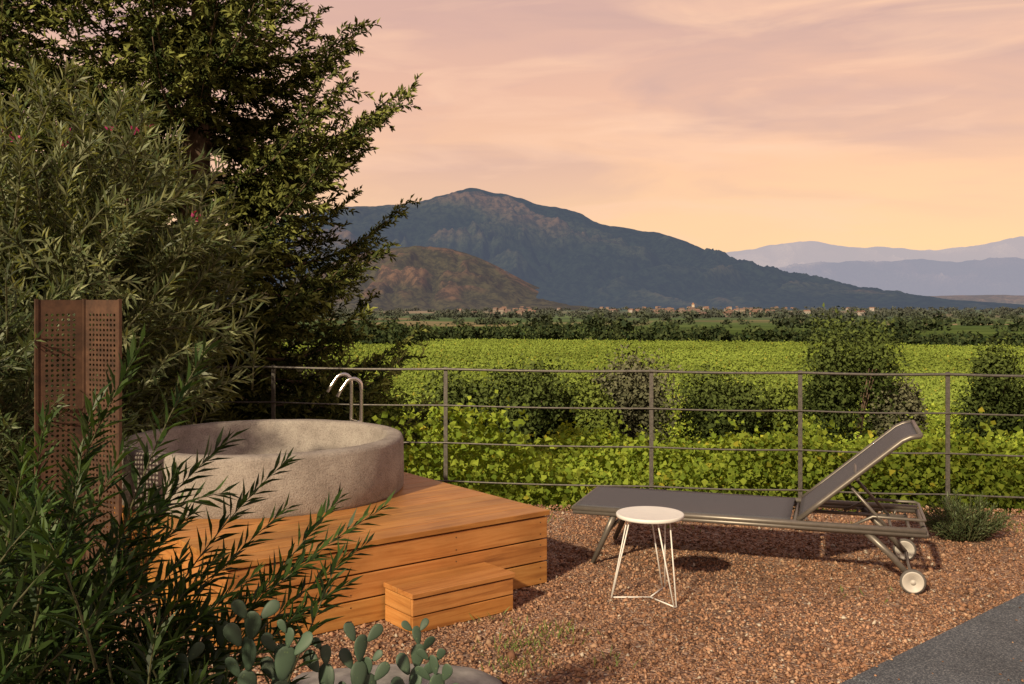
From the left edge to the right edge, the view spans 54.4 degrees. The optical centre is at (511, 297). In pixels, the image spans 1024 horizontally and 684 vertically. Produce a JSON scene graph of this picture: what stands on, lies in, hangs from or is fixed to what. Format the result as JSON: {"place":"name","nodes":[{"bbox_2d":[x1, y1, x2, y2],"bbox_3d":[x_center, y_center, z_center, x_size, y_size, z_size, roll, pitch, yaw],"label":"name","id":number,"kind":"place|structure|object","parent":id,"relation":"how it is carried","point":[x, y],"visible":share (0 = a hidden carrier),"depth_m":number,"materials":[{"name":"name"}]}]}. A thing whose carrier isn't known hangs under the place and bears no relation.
{"place":"outdoors","nodes":[
{"label":"outdoors","id":0,"kind":"place"},
{"bbox_2d":[232,246,601,310],"bbox_3d":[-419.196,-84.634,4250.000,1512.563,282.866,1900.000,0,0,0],"label":"hill","id":1,"kind":"structure","parent":0,"point":[422,278],"depth_m":3823.63,"materials":[{"name":"brown"}]},
{"bbox_2d":[2,0,1023,255],"label":"sky","id":2,"kind":"structure","parent":0,"point":[722,125],"materials":[{"name":"orange"}]},
{"bbox_2d":[3,511,1023,683],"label":"gravel terrace","id":3,"kind":"structure","parent":0,"point":[744,629],"depth_m":5.14,"materials":[{"name":"brown gravel"}]},
{"bbox_2d":[34,299,121,603],"bbox_3d":[-2.260,0.802,5.245,0.461,1.595,0.170,0,0,0],"label":"perforated metal screen","id":4,"kind":"object","parent":3,"relation":"on","point":[82,310],"visible":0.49,"depth_m":5.24,"materials":[{"name":"brown metal"}]},
{"bbox_2d":[0,324,394,683],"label":"willow leaved shrub","id":5,"kind":"object","parent":3,"relation":"on","point":[45,608],"visible":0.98,"depth_m":2.27,"materials":[{"name":"green plant"}]},
{"bbox_2d":[174,599,334,683],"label":"prickly pear cactus","id":6,"kind":"object","parent":3,"relation":"on","point":[286,654],"visible":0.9,"depth_m":2.37,"materials":[{"name":"green plant"}]},
{"bbox_2d":[90,472,549,653],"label":"wooden deck","id":7,"kind":"structure","parent":3,"relation":"on","point":[428,525],"depth_m":5.15,"materials":[{"name":"brown wood"}]},
{"bbox_2d":[122,419,403,518],"bbox_3d":[-1.540,1.023,6.200,1.724,0.340,1.723,0,0,0],"label":"concrete hot tub","id":8,"kind":"object","parent":7,"relation":"on","point":[362,463],"visible":0.8,"depth_m":5.62,"materials":[{"name":"grey concrete"}]},
{"bbox_2d":[326,372,362,421],"bbox_3d":[-1.164,0.846,6.915,0.179,0.648,0.243,0,0,-35],"label":"tub ladder","id":9,"kind":"object","parent":8,"relation":"attached to","point":[349,379],"visible":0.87,"depth_m":6.86,"materials":[{"name":"silver metal"}]},
{"bbox_2d":[292,664,501,683],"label":"rock","id":10,"kind":"object","parent":3,"relation":"on","point":[463,675],"visible":0.49,"depth_m":3.97,"materials":[{"name":"stone"}]},
{"bbox_2d":[338,618,458,683],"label":"prickly pear cactus","id":11,"kind":"object","parent":3,"relation":"on","point":[361,668],"visible":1,"depth_m":2.51,"materials":[{"name":"green plant"}]},
{"bbox_2d":[384,562,514,633],"bbox_3d":[-0.309,1.502,5.008,0.621,0.195,0.267,0,0,-38],"label":"wooden step","id":12,"kind":"object","parent":3,"relation":"on","point":[444,598],"visible":0.98,"depth_m":4.91,"materials":[{"name":"brown wood"}]},
{"bbox_2d":[611,506,683,607],"bbox_3d":[0.724,1.370,5.288,0.387,0.452,0.380,0,0,-11],"label":"side table","id":13,"kind":"object","parent":3,"relation":"on","point":[652,515],"visible":1,"depth_m":5.27,"materials":[{"name":"white paint"}]},
{"bbox_2d":[467,514,1023,680],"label":"weeds","id":14,"kind":"object","parent":3,"relation":"on","point":[530,641],"visible":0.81,"depth_m":4.56,"materials":[{"name":"green plant"}]},
{"bbox_2d":[571,420,928,593],"bbox_3d":[1.407,1.167,6.001,2.000,0.867,0.760,0,0,18],"label":"sun lounger","id":15,"kind":"object","parent":3,"relation":"on","point":[742,509],"visible":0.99,"depth_m":5.93,"materials":[{"name":"grey fabric"}]},
{"bbox_2d":[912,488,1019,541],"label":"rosemary shrub","id":16,"kind":"object","parent":3,"relation":"on","point":[961,524],"visible":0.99,"depth_m":6.54,"materials":[{"name":"green plant"}]},
{"bbox_2d":[216,188,1023,309],"bbox_3d":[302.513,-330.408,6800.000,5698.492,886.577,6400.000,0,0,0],"label":"mountain","id":17,"kind":"structure","parent":0,"point":[564,256],"depth_m":5050.61,"materials":[{"name":"blue"}]},
{"bbox_2d":[294,303,1023,514],"bbox_3d":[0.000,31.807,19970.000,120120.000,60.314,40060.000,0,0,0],"label":"ground","id":18,"kind":"structure","parent":0,"point":[984,331],"depth_m":1058.62,"materials":[{"name":"green plant"}]},
{"bbox_2d":[0,251,141,584],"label":"oleander","id":19,"kind":"object","parent":18,"relation":"on","point":[24,415],"visible":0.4,"depth_m":5.53,"materials":[{"name":"green plant"}]},
{"bbox_2d":[0,0,221,445],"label":"conifer tree","id":20,"kind":"object","parent":18,"relation":"on","point":[20,13],"visible":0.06,"depth_m":11.14,"materials":[{"name":"green plant"}]},
{"bbox_2d":[0,48,275,529],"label":"oleander","id":21,"kind":"object","parent":18,"relation":"on","point":[101,230],"visible":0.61,"depth_m":6.82,"materials":[{"name":"green plant"}]},
{"bbox_2d":[0,0,439,467],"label":"conifer tree","id":22,"kind":"object","parent":18,"relation":"on","point":[199,55],"visible":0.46,"depth_m":9.49,"materials":[{"name":"green plant"}]},
{"bbox_2d":[231,338,370,418],"bbox_3d":[-3.450,1.917,15.006,2.927,3.323,2.883,0,0,0],"label":"shrub","id":23,"kind":"object","parent":18,"relation":"on","point":[300,370],"visible":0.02,"depth_m":14.95,"materials":[{"name":"green plant"}]},
{"bbox_2d":[277,337,328,374],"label":"shrub","id":24,"kind":"object","parent":18,"relation":"on","point":[309,346],"depth_m":31.96,"materials":[{"name":"green plant"}]},
{"bbox_2d":[364,372,436,460],"bbox_3d":[-2.081,2.381,15.511,2.243,2.560,2.238,0,0,0],"label":"shrub","id":25,"kind":"object","parent":18,"relation":"on","point":[394,411],"visible":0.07,"depth_m":15.41,"materials":[{"name":"green plant"}]},
{"bbox_2d":[415,367,516,439],"bbox_3d":[-1.309,4.006,32.643,3.732,3.543,3.080,0,0,-43],"label":"shrub","id":26,"kind":"object","parent":18,"relation":"on","point":[459,393],"visible":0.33,"depth_m":32.14,"materials":[{"name":"green plant"}]},
{"bbox_2d":[449,423,500,447],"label":"shrub","id":27,"kind":"object","parent":18,"relation":"on","point":[469,432],"visible":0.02,"depth_m":25.87,"materials":[{"name":"green plant"}]},
{"bbox_2d":[478,353,581,443],"bbox_3d":[0.646,3.718,32.024,3.261,3.954,3.536,0,0,-16],"label":"shrub","id":28,"kind":"object","parent":18,"relation":"on","point":[530,391],"visible":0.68,"depth_m":31.41,"materials":[{"name":"green plant"}]},
{"bbox_2d":[111,365,1023,521],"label":"railing fence","id":29,"kind":"object","parent":18,"relation":"on","point":[947,413],"visible":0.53,"depth_m":7.32,"materials":[{"name":"metal"}]},
{"bbox_2d":[547,373,615,437],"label":"shrub","id":30,"kind":"object","parent":18,"relation":"on","point":[575,395],"visible":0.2,"depth_m":32.52,"materials":[{"name":"green plant"}]},
{"bbox_2d":[574,387,628,443],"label":"shrub","id":31,"kind":"object","parent":18,"relation":"on","point":[608,417],"visible":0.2,"depth_m":31.46,"materials":[{"name":"green plant"}]},
{"bbox_2d":[228,306,1023,346],"bbox_3d":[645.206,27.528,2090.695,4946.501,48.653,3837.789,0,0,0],"label":"distant trees","id":32,"kind":"object","parent":18,"relation":"on","point":[595,321],"visible":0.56,"depth_m":420.33,"materials":[{"name":"green plant"}]},
{"bbox_2d":[587,335,687,444],"bbox_3d":[4.050,3.599,34.016,3.534,4.724,3.578,0,0,0],"label":"shrub","id":33,"kind":"object","parent":18,"relation":"on","point":[632,391],"visible":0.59,"depth_m":33.23,"materials":[{"name":"green plant"}]},
{"bbox_2d":[262,338,1023,450],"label":"vineyard","id":34,"kind":"object","parent":18,"relation":"on","point":[932,393],"visible":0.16,"depth_m":133.50,"materials":[{"name":"green plant"}]},
{"bbox_2d":[643,390,667,424],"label":"shrub","id":35,"kind":"object","parent":18,"relation":"on","point":[660,411],"visible":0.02,"depth_m":47.72,"materials":[{"name":"green plant"}]},
{"bbox_2d":[459,303,874,316],"bbox_3d":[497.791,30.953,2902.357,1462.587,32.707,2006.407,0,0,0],"label":"distant village","id":36,"kind":"object","parent":18,"relation":"on","point":[506,310],"visible":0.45,"depth_m":2640.93,"materials":[{"name":"paint"}]},
{"bbox_2d":[372,371,1023,513],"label":"vineyard","id":37,"kind":"object","parent":18,"relation":"on","point":[969,474],"visible":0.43,"depth_m":9.84,"materials":[{"name":"green plant"}]},
{"bbox_2d":[668,364,768,443],"bbox_3d":[7.424,4.261,36.050,3.568,3.788,3.902,0,0,0],"label":"shrub","id":38,"kind":"object","parent":18,"relation":"on","point":[715,396],"visible":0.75,"depth_m":35.43,"materials":[{"name":"green plant"}]},
{"bbox_2d":[724,367,807,437],"bbox_3d":[9.183,4.420,37.021,3.580,3.607,3.281,0,0,0],"label":"shrub","id":39,"kind":"object","parent":18,"relation":"on","point":[781,402],"visible":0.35,"depth_m":36.16,"materials":[{"name":"green plant"}]},
{"bbox_2d":[789,381,831,418],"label":"shrub","id":40,"kind":"object","parent":18,"relation":"on","point":[805,403],"visible":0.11,"depth_m":51.11,"materials":[{"name":"green plant"}]},
{"bbox_2d":[796,303,910,444],"bbox_3d":[12.448,3.106,36.270,3.948,5.924,3.902,0,0,8],"label":"shrub","id":41,"kind":"object","parent":18,"relation":"on","point":[834,392],"visible":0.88,"depth_m":35.69,"materials":[{"name":"green plant"}]},
{"bbox_2d":[863,365,928,441],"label":"shrub","id":42,"kind":"object","parent":18,"relation":"on","point":[912,403],"visible":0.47,"depth_m":35.42,"materials":[{"name":"green plant"}]},
{"bbox_2d":[950,328,1023,438],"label":"shrub","id":43,"kind":"object","parent":18,"relation":"on","point":[993,395],"visible":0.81,"depth_m":37.44,"materials":[{"name":"green plant"}]},
{"bbox_2d":[1006,381,1023,438],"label":"shrub","id":44,"kind":"object","parent":18,"relation":"on","point":[1020,410],"visible":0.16,"depth_m":38.50,"materials":[{"name":"green plant"}]},
{"bbox_2d":[726,236,1023,267],"bbox_3d":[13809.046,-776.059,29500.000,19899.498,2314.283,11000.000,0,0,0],"label":"distant mountains","id":45,"kind":"structure","parent":0,"point":[786,254],"depth_m":29138.94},
{"bbox_2d":[778,257,1023,295],"bbox_3d":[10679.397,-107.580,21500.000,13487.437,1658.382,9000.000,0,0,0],"label":"distant mountains","id":46,"kind":"structure","parent":0,"point":[987,276],"depth_m":20520.03,"materials":[{"name":"blue"}]},
{"bbox_2d":[840,593,1023,683],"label":"path","id":47,"kind":"structure","parent":0,"point":[982,648],"depth_m":4.35,"materials":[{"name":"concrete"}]},
{"bbox_2d":[931,295,1023,303],"bbox_3d":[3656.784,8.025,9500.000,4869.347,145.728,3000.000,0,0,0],"label":"hill","id":48,"kind":"structure","parent":0,"point":[1018,299],"depth_m":9012.49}
]}

